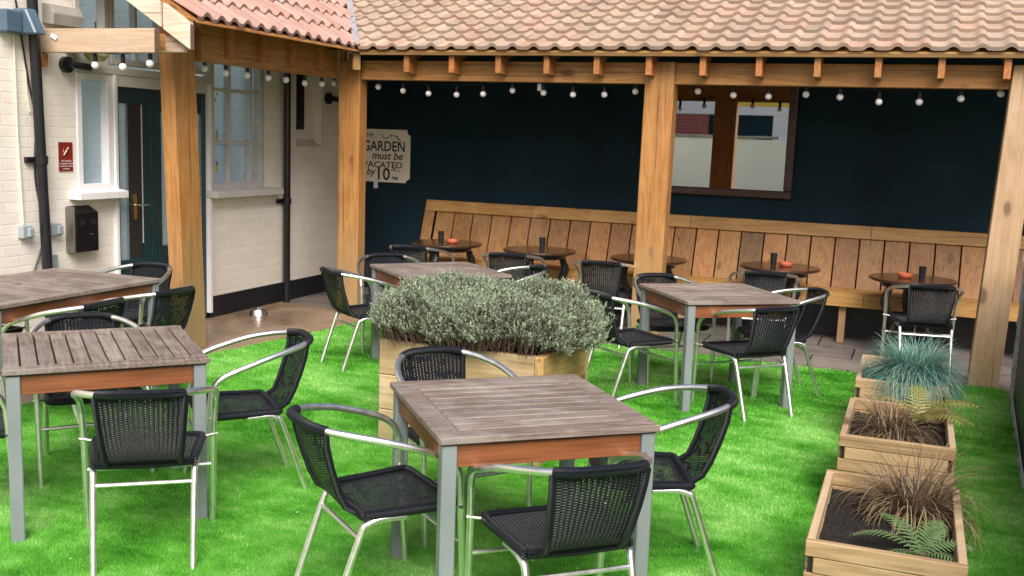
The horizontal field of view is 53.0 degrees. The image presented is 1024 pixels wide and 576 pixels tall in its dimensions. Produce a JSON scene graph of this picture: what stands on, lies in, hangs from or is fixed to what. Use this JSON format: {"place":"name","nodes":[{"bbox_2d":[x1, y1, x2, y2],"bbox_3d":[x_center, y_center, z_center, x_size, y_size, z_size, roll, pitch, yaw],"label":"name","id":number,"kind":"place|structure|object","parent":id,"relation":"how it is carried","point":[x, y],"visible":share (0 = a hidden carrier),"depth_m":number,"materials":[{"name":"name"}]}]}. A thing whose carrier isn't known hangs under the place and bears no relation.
{"place":"outdoors","nodes":[
{"label":"outdoors","id":0,"kind":"place"},
{"bbox_2d":[20,301,359,404],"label":"path","id":1,"kind":"structure","parent":0,"point":[281,315],"depth_m":9.08,"materials":[{"name":"concrete"}]},
{"bbox_2d":[2,320,28,332],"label":"bistro chair","id":2,"kind":"object","parent":1,"relation":"on","point":[14,329],"visible":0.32,"depth_m":6.41,"materials":[{"name":"metal"}]},
{"bbox_2d":[0,268,161,426],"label":"garden table","id":3,"kind":"object","parent":1,"relation":"on","point":[27,293],"visible":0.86,"depth_m":6.15,"materials":[{"name":"brown wood"}]},
{"bbox_2d":[76,262,171,329],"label":"bistro chair","id":4,"kind":"object","parent":1,"relation":"on","point":[138,316],"visible":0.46,"depth_m":7.24,"materials":[{"name":"wicker"}]},
{"bbox_2d":[249,308,267,316],"bbox_3d":[-2.325,0.219,9.430,0.170,0.058,0.170,5,9,21],"label":"dog bowl","id":5,"kind":"object","parent":1,"relation":"on","point":[257,312],"visible":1,"depth_m":9.37,"materials":[{"name":"metal"}]},
{"bbox_2d":[241,67,241,137],"label":"sky","id":6,"kind":"structure","parent":0,"point":[241,67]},
{"bbox_2d":[207,138,311,317],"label":"ground","id":7,"kind":"structure","parent":0,"point":[241,174],"depth_m":51.11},
{"bbox_2d":[0,0,351,332],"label":"pub building","id":8,"kind":"structure","parent":7,"relation":"on","point":[105,118],"depth_m":8.91,"materials":[{"name":"brick"}]},
{"bbox_2d":[12,35,23,224],"bbox_3d":[-3.399,-1.079,7.079,0.014,1.290,0.046,5,9,21],"label":"conduit","id":9,"kind":"object","parent":8,"relation":"attached to","point":[17,131],"visible":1,"depth_m":7.06,"materials":[{"name":"white plastic"}]},
{"bbox_2d":[0,8,45,34],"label":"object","id":10,"kind":"object","parent":8,"relation":"attached to","point":[23,21],"visible":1,"depth_m":6.91,"materials":[{"name":"metal"}]},
{"bbox_2d":[20,38,30,111],"bbox_3d":[-3.358,-1.474,7.092,0.010,0.512,0.072,5,9,21],"label":"cable","id":11,"kind":"object","parent":8,"relation":"attached to","point":[26,88],"visible":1,"depth_m":7.11,"materials":[{"name":"white plastic"}]},
{"bbox_2d":[18,225,34,238],"bbox_3d":[-3.393,-0.392,7.188,0.075,0.090,0.090,5,9,21],"label":"outdoor switch","id":12,"kind":"object","parent":8,"relation":"attached to","point":[26,231],"visible":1,"depth_m":7.17,"materials":[{"name":"grey plastic"}]},
{"bbox_2d":[24,0,52,330],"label":"downpipe","id":13,"kind":"object","parent":8,"relation":"attached to","point":[39,159],"visible":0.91,"depth_m":7.17,"materials":[{"name":"black metal"}]},
{"bbox_2d":[15,0,40,270],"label":"cable","id":14,"kind":"object","parent":13,"relation":"attached to","point":[25,63],"visible":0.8,"depth_m":7.13,"materials":[{"name":"plastic"}]},
{"bbox_2d":[52,254,57,267],"bbox_3d":[-3.332,-0.174,7.463,0.030,0.135,0.070,5,9,21],"label":"junction box","id":15,"kind":"object","parent":8,"relation":"attached to","point":[55,260],"visible":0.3,"depth_m":7.46,"materials":[{"name":"grey plastic"}]},
{"bbox_2d":[50,223,63,235],"bbox_3d":[-3.296,-0.424,7.433,0.075,0.090,0.090,5,9,21],"label":"outdoor switch","id":16,"kind":"object","parent":8,"relation":"attached to","point":[57,229],"visible":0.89,"depth_m":7.41,"materials":[{"name":"grey plastic"}]},
{"bbox_2d":[42,3,82,27],"bbox_3d":[-3.189,-1.933,7.300,0.108,0.149,0.280,5,9,21],"label":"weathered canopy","id":17,"kind":"object","parent":8,"relation":"attached to","point":[59,15],"visible":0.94,"depth_m":7.23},
{"bbox_2d":[58,142,72,170],"bbox_3d":[-3.252,-0.958,7.497,0.015,0.210,0.131,5,9,21],"label":"no smoking sign","id":18,"kind":"object","parent":8,"relation":"attached to","point":[65,153],"visible":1,"depth_m":7.49,"materials":[{"name":"red plastic"}]},
{"bbox_2d":[59,56,92,72],"bbox_3d":[-3.159,-1.614,7.446,0.117,0.116,0.211,5,9,21],"label":"wall lamp","id":19,"kind":"object","parent":8,"relation":"attached to","point":[67,64],"visible":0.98,"depth_m":7.40,"materials":[{"name":"black metal"}]},
{"bbox_2d":[65,205,98,252],"bbox_3d":[-3.196,-0.441,7.652,0.099,0.338,0.238,5,9,21],"label":"ash bin","id":20,"kind":"object","parent":8,"relation":"attached to","point":[81,222],"visible":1,"depth_m":7.60,"materials":[{"name":"metal"}]},
{"bbox_2d":[73,0,109,65],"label":"window","id":21,"kind":"structure","parent":8,"relation":"in","point":[102,6],"depth_m":7.73,"materials":[{"name":"white glass"}]},
{"bbox_2d":[69,71,128,200],"bbox_3d":[-3.138,-1.141,7.726,0.184,0.935,0.500,5,9,21],"label":"window frame","id":22,"kind":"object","parent":8,"relation":"in","point":[105,189],"depth_m":7.82,"materials":[{"name":"white wood"}]},
{"bbox_2d":[117,87,159,327],"bbox_3d":[-2.998,-0.602,8.257,0.104,1.975,0.478,5,9,21],"label":"door","id":23,"kind":"structure","parent":8,"relation":"in","point":[141,154],"depth_m":8.26,"materials":[{"name":"teal wood"}]},
{"bbox_2d":[109,0,205,73],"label":"window","id":24,"kind":"structure","parent":8,"relation":"in","point":[133,62],"depth_m":8.05,"materials":[{"name":"white glass"}]},
{"bbox_2d":[202,63,283,198],"bbox_3d":[-2.446,-1.769,9.357,0.194,1.855,1.020,5,9,21],"label":"window","id":25,"kind":"structure","parent":8,"relation":"in","point":[227,189],"depth_m":9.50,"materials":[{"name":"white wood"}]},
{"bbox_2d":[276,73,290,301],"bbox_3d":[-2.204,-1.222,10.021,0.114,2.750,0.170,5,9,21],"label":"downpipe","id":26,"kind":"object","parent":8,"relation":"attached to","point":[285,200],"visible":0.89,"depth_m":10.03,"materials":[{"name":"black plastic"}]},
{"bbox_2d":[352,52,1023,295],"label":"shelter back wall","id":27,"kind":"structure","parent":7,"relation":"on","point":[898,159],"depth_m":10.07,"materials":[{"name":"paint"}]},
{"bbox_2d":[374,178,377,187],"bbox_3d":[-1.481,-1.141,11.171,0.050,0.110,0.004,5,9,21],"label":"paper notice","id":28,"kind":"object","parent":27,"relation":"attached to","point":[375,182],"visible":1,"depth_m":11.17,"materials":[{"name":"white paper"}]},
{"bbox_2d":[366,129,410,182],"bbox_3d":[-1.421,-1.432,11.118,0.710,0.565,0.018,5,9,21],"label":"garden sign","id":29,"kind":"object","parent":27,"relation":"attached to","point":[388,151],"visible":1,"depth_m":11.08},
{"bbox_2d":[671,85,798,199],"bbox_3d":[2.046,-1.462,9.716,1.235,1.185,0.050,5,9,21],"label":"wall mirror","id":30,"kind":"object","parent":27,"relation":"attached to","point":[742,144],"depth_m":9.71,"materials":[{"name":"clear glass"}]},
{"bbox_2d":[1009,257,1023,492],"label":"boundary wall","id":31,"kind":"structure","parent":7,"relation":"on","point":[1016,394],"depth_m":6.78,"materials":[{"name":"paint"}]},
{"bbox_2d":[0,320,1023,575],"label":"lawn base","id":32,"kind":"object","parent":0,"point":[498,500],"visible":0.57,"depth_m":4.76,"materials":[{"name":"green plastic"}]},
{"bbox_2d":[0,370,8,462],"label":"bistro chair","id":33,"kind":"object","parent":32,"relation":"on","point":[3,420],"visible":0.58,"depth_m":4.25,"materials":[{"name":"metal"}]},
{"bbox_2d":[2,297,125,430],"bbox_3d":[-2.485,0.403,5.814,0.567,0.731,0.564,5,9,18],"label":"bistro chair","id":34,"kind":"object","parent":32,"relation":"on","point":[112,305],"visible":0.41,"depth_m":5.60,"materials":[{"name":"metal"}]},
{"bbox_2d":[29,311,155,486],"bbox_3d":[-2.102,0.521,5.103,0.564,0.731,0.567,-3,10,-30],"label":"bistro chair","id":35,"kind":"object","parent":32,"relation":"on","point":[55,398],"visible":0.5,"depth_m":5.12,"materials":[{"name":"metal"}]},
{"bbox_2d":[1,325,209,542],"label":"garden table","id":36,"kind":"object","parent":32,"relation":"on","point":[174,357],"visible":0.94,"depth_m":4.32,"materials":[{"name":"brown wood"}]},
{"bbox_2d":[70,386,219,575],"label":"bistro chair","id":37,"kind":"object","parent":32,"relation":"on","point":[111,450],"visible":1,"depth_m":3.90,"materials":[{"name":"metal"}]},
{"bbox_2d":[122,286,195,408],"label":"bistro chair","id":38,"kind":"object","parent":32,"relation":"on","point":[169,296],"visible":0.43,"depth_m":6.18,"materials":[{"name":"metal"}]},
{"bbox_2d":[182,328,313,488],"bbox_3d":[-1.243,0.581,4.907,0.567,0.731,0.564,-2,9,-26],"label":"bistro chair","id":39,"kind":"object","parent":32,"relation":"on","point":[270,408],"visible":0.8,"depth_m":4.91,"materials":[{"name":"metal"}]},
{"bbox_2d":[320,267,398,371],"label":"bistro chair","id":40,"kind":"object","parent":32,"relation":"on","point":[344,307],"visible":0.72,"depth_m":7.32,"materials":[{"name":"metal"}]},
{"bbox_2d":[286,403,465,575],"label":"bistro chair","id":41,"kind":"object","parent":32,"relation":"on","point":[402,507],"visible":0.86,"depth_m":3.64,"materials":[{"name":"metal"}]},
{"bbox_2d":[356,252,421,353],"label":"bistro chair","id":42,"kind":"object","parent":32,"relation":"on","point":[386,257],"visible":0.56,"depth_m":8.33,"materials":[{"name":"metal"}]},
{"bbox_2d":[370,262,511,358],"bbox_3d":[-0.545,0.219,7.590,0.793,0.720,0.793,-2,9,-27],"label":"garden table","id":43,"kind":"object","parent":32,"relation":"on","point":[391,273],"visible":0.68,"depth_m":7.59,"materials":[{"name":"brown wood"}]},
{"bbox_2d":[394,346,532,547],"bbox_3d":[-0.265,0.667,4.556,0.564,0.731,0.567,-3,10,-30],"label":"bistro chair","id":44,"kind":"object","parent":32,"relation":"on","point":[455,355],"visible":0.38,"depth_m":4.69,"materials":[{"name":"metal"}]},
{"bbox_2d":[378,336,588,466],"bbox_3d":[-0.144,0.557,5.833,0.950,0.582,0.800,5,9,21],"label":"timber planter","id":45,"kind":"object","parent":32,"relation":"on","point":[542,364],"visible":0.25,"depth_m":5.54,"materials":[{"name":"wood"}]},
{"bbox_2d":[366,265,614,359],"bbox_3d":[-0.108,0.109,5.744,1.437,0.399,1.227,5,9,21],"label":"sage bush","id":46,"kind":"object","parent":45,"relation":"in","point":[470,311],"visible":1,"depth_m":5.44,"materials":[{"name":"green plant"}]},
{"bbox_2d":[497,265,548,280],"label":"bistro chair","id":47,"kind":"object","parent":32,"relation":"on","point":[543,270],"visible":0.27,"depth_m":7.98,"materials":[{"name":"metal"}]},
{"bbox_2d":[390,374,660,575],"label":"garden table","id":48,"kind":"object","parent":32,"relation":"on","point":[566,420],"visible":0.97,"depth_m":3.60,"materials":[{"name":"brown wood"}]},
{"bbox_2d":[464,451,652,575],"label":"bistro chair","id":49,"kind":"object","parent":32,"relation":"on","point":[590,523],"visible":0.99,"depth_m":3.22,"materials":[{"name":"metal"}]},
{"bbox_2d":[583,289,678,400],"bbox_3d":[0.739,0.369,6.847,0.567,0.731,0.564,-3,10,-30],"label":"bistro chair","id":50,"kind":"object","parent":32,"relation":"on","point":[633,341],"visible":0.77,"depth_m":6.72,"materials":[{"name":"metal"}]},
{"bbox_2d":[585,384,738,575],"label":"bistro chair","id":51,"kind":"object","parent":32,"relation":"on","point":[682,483],"visible":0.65,"depth_m":4.10,"materials":[{"name":"metal"}]},
{"bbox_2d":[632,273,715,384],"bbox_3d":[1.128,0.284,7.523,0.564,0.731,0.567,0,9,-17],"label":"bistro chair","id":52,"kind":"object","parent":32,"relation":"on","point":[658,321],"visible":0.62,"depth_m":7.57,"materials":[{"name":"metal"}]},
{"bbox_2d":[636,283,800,411],"bbox_3d":[1.362,0.381,6.951,0.793,0.720,0.793,0,9,-16],"label":"garden table","id":53,"kind":"object","parent":32,"relation":"on","point":[690,302],"visible":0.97,"depth_m":6.70,"materials":[{"name":"brown wood"}]},
{"bbox_2d":[690,306,799,420],"bbox_3d":[1.536,0.436,6.588,0.564,0.731,0.567,-1,9,-23],"label":"bistro chair","id":54,"kind":"object","parent":32,"relation":"on","point":[770,324],"visible":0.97,"depth_m":6.43,"materials":[{"name":"metal"}]},
{"bbox_2d":[738,287,829,397],"bbox_3d":[1.894,0.360,7.195,0.567,0.731,0.564,1,8,-4],"label":"bistro chair","id":55,"kind":"object","parent":32,"relation":"on","point":[818,296],"visible":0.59,"depth_m":7.15,"materials":[{"name":"metal"}]},
{"bbox_2d":[803,469,968,575],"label":"wooden trough","id":56,"kind":"object","parent":32,"relation":"on","point":[833,547],"visible":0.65,"depth_m":3.57,"materials":[{"name":"wood"}]},
{"bbox_2d":[849,512,976,573],"bbox_3d":[1.369,0.877,3.517,0.415,0.134,0.316,5,9,21],"label":"fern","id":57,"kind":"object","parent":56,"relation":"in","point":[922,550],"visible":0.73,"depth_m":3.51,"materials":[{"name":"green plant"}]},
{"bbox_2d":[817,431,1010,575],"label":"bronze sedge","id":58,"kind":"object","parent":56,"relation":"in","point":[914,505],"visible":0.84,"depth_m":3.87,"materials":[{"name":"brown plant"}]},
{"bbox_2d":[836,397,956,484],"bbox_3d":[1.869,0.843,5.016,0.497,0.398,0.780,5,9,21],"label":"wooden trough","id":59,"kind":"object","parent":32,"relation":"on","point":[851,450],"visible":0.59,"depth_m":4.69,"materials":[{"name":"wood"}]},
{"bbox_2d":[820,371,945,451],"bbox_3d":[1.798,0.652,4.931,0.638,0.470,0.590,5,9,21],"label":"bronze sedge","id":60,"kind":"object","parent":59,"relation":"in","point":[882,428],"visible":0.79,"depth_m":4.91,"materials":[{"name":"brown plant"}]},
{"bbox_2d":[879,384,982,429],"bbox_3d":[2.137,0.611,5.127,0.415,0.158,0.482,0,8,-11],"label":"fern","id":61,"kind":"object","parent":59,"relation":"in","point":[925,415],"visible":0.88,"depth_m":5.14,"materials":[{"name":"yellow plant"}]},
{"bbox_2d":[854,354,948,408],"bbox_3d":[2.334,0.689,6.188,0.497,0.398,0.760,5,9,21],"label":"wooden trough","id":62,"kind":"object","parent":32,"relation":"on","point":[860,384],"visible":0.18,"depth_m":5.87,"materials":[{"name":"wood"}]},
{"bbox_2d":[850,330,981,415],"bbox_3d":[2.328,0.479,5.980,0.761,0.486,0.732,5,9,21],"label":"blue fescue","id":63,"kind":"object","parent":62,"relation":"in","point":[919,367],"visible":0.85,"depth_m":5.85,"materials":[{"name":"teal plant"}]},
{"bbox_2d":[290,287,1013,393],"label":"patio","id":64,"kind":"structure","parent":0,"point":[826,351],"depth_m":8.80,"materials":[{"name":"beige concrete"}]},
{"bbox_2d":[389,244,454,262],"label":"bistro chair","id":65,"kind":"object","parent":64,"relation":"on","point":[396,248],"visible":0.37,"depth_m":9.06,"materials":[{"name":"metal"}]},
{"bbox_2d":[411,239,481,263],"bbox_3d":[-0.646,-0.118,10.052,0.696,0.662,0.696,5,9,21],"label":"round pub table","id":66,"kind":"object","parent":64,"relation":"on","point":[462,246],"visible":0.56,"depth_m":9.84,"materials":[{"name":"brown wood"}]},
{"bbox_2d":[438,231,443,241],"bbox_3d":[-0.690,-0.499,9.986,0.062,0.105,0.062,5,9,21],"label":"cup","id":67,"kind":"object","parent":66,"relation":"on","point":[440,236],"visible":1,"depth_m":9.97,"materials":[{"name":"black metal"}]},
{"bbox_2d":[446,239,458,243],"bbox_3d":[-0.577,-0.451,9.926,0.124,0.036,0.124,5,9,21],"label":"ashtray","id":68,"kind":"object","parent":66,"relation":"on","point":[452,241],"visible":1,"depth_m":9.88,"materials":[{"name":"ceramic"}]},
{"bbox_2d":[482,252,545,281],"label":"bistro chair","id":69,"kind":"object","parent":64,"relation":"on","point":[506,260],"visible":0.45,"depth_m":8.77,"materials":[{"name":"wicker"}]},
{"bbox_2d":[40,0,1023,388],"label":"timber shelter","id":70,"kind":"object","parent":64,"relation":"on","point":[298,36],"visible":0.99,"depth_m":8.18,"materials":[{"name":"brown wood"}]},
{"bbox_2d":[84,22,108,61],"bbox_3d":[-3.035,-1.796,7.495,0.170,0.285,0.170,5,9,21],"label":"globe lamp","id":71,"kind":"object","parent":70,"relation":"hanging from","point":[101,57],"visible":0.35,"depth_m":7.46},
{"bbox_2d":[91,52,160,70],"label":"festoon lights","id":72,"kind":"object","parent":70,"relation":"hanging from","point":[123,65],"visible":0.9,"depth_m":6.98},
{"bbox_2d":[201,62,338,86],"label":"festoon lights","id":73,"kind":"object","parent":70,"relation":"hanging from","point":[225,72],"visible":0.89,"depth_m":8.52},
{"bbox_2d":[324,93,338,103],"bbox_3d":[-1.856,-1.977,10.741,0.117,0.116,0.211,5,9,21],"label":"wall lamp","id":74,"kind":"object","parent":70,"relation":"attached to","point":[329,98],"visible":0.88,"depth_m":10.68,"materials":[{"name":"black metal"}]},
{"bbox_2d":[375,80,638,97],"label":"festoon lights","id":75,"kind":"object","parent":70,"relation":"hanging from","point":[543,92],"visible":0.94,"depth_m":8.97},
{"bbox_2d":[695,85,1004,105],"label":"festoon lights","id":76,"kind":"object","parent":70,"relation":"hanging from","point":[878,101],"visible":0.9,"depth_m":7.83},
{"bbox_2d":[503,246,576,282],"bbox_3d":[0.250,-0.037,9.717,0.696,0.662,0.696,5,9,21],"label":"round pub table","id":77,"kind":"object","parent":64,"relation":"on","point":[553,253],"visible":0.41,"depth_m":9.57,"materials":[{"name":"brown wood"}]},
{"bbox_2d":[539,237,545,248],"bbox_3d":[0.286,-0.424,9.717,0.062,0.105,0.062,5,9,21],"label":"cup","id":78,"kind":"object","parent":77,"relation":"on","point":[542,242],"visible":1,"depth_m":9.70,"materials":[{"name":"black metal"}]},
{"bbox_2d":[574,260,634,347],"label":"bistro chair","id":79,"kind":"object","parent":64,"relation":"on","point":[608,270],"visible":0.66,"depth_m":8.45,"materials":[{"name":"wicker"}]},
{"bbox_2d":[610,254,687,326],"bbox_3d":[1.223,0.054,9.332,0.696,0.662,0.696,2,8,-2],"label":"round pub table","id":80,"kind":"object","parent":64,"relation":"on","point":[672,262],"visible":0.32,"depth_m":9.35,"materials":[{"name":"brown wood"}]},
{"bbox_2d":[412,199,1023,352],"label":"long bench","id":81,"kind":"object","parent":64,"relation":"on","point":[851,311],"visible":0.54,"depth_m":9.56,"materials":[{"name":"brown wood"}]},
{"bbox_2d":[726,271,798,361],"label":"bistro chair","id":82,"kind":"object","parent":64,"relation":"on","point":[766,277],"visible":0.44,"depth_m":8.11,"materials":[{"name":"metal"}]},
{"bbox_2d":[739,261,820,337],"bbox_3d":[2.338,0.134,9.062,0.696,0.662,0.696,-2,9,-24],"label":"round pub table","id":83,"kind":"object","parent":64,"relation":"on","point":[801,270],"visible":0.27,"depth_m":8.87,"materials":[{"name":"brown wood"}]},
{"bbox_2d":[770,253,777,264],"bbox_3d":[2.303,-0.254,9.046,0.062,0.105,0.062,5,9,21],"label":"cup","id":84,"kind":"object","parent":83,"relation":"on","point":[773,260],"visible":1,"depth_m":9.03,"materials":[{"name":"black metal"}]},
{"bbox_2d":[779,261,792,266],"bbox_3d":[2.397,-0.208,8.994,0.124,0.036,0.124,5,9,21],"label":"ashtray","id":85,"kind":"object","parent":83,"relation":"on","point":[785,264],"visible":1,"depth_m":8.95,"materials":[{"name":"ceramic"}]},
{"bbox_2d":[868,273,957,356],"bbox_3d":[3.300,0.244,8.543,0.696,0.662,0.696,10,11,42],"label":"round pub table","id":86,"kind":"object","parent":64,"relation":"on","point":[886,280],"visible":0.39,"depth_m":8.44,"materials":[{"name":"brown wood"}]},
{"bbox_2d":[897,272,912,277],"bbox_3d":[3.246,-0.103,8.486,0.124,0.036,0.124,5,9,21],"label":"ashtray","id":87,"kind":"object","parent":86,"relation":"on","point":[904,275],"visible":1,"depth_m":8.45,"materials":[{"name":"ceramic"}]},
{"bbox_2d":[919,266,926,279],"bbox_3d":[3.357,-0.122,8.407,0.062,0.105,0.062,5,9,21],"label":"cup","id":88,"kind":"object","parent":86,"relation":"on","point":[922,272],"visible":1,"depth_m":8.39,"materials":[{"name":"black metal"}]},
{"bbox_2d":[880,284,964,377],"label":"bistro chair","id":89,"kind":"object","parent":64,"relation":"on","point":[916,318],"visible":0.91,"depth_m":7.73,"materials":[{"name":"metal"}]}
]}

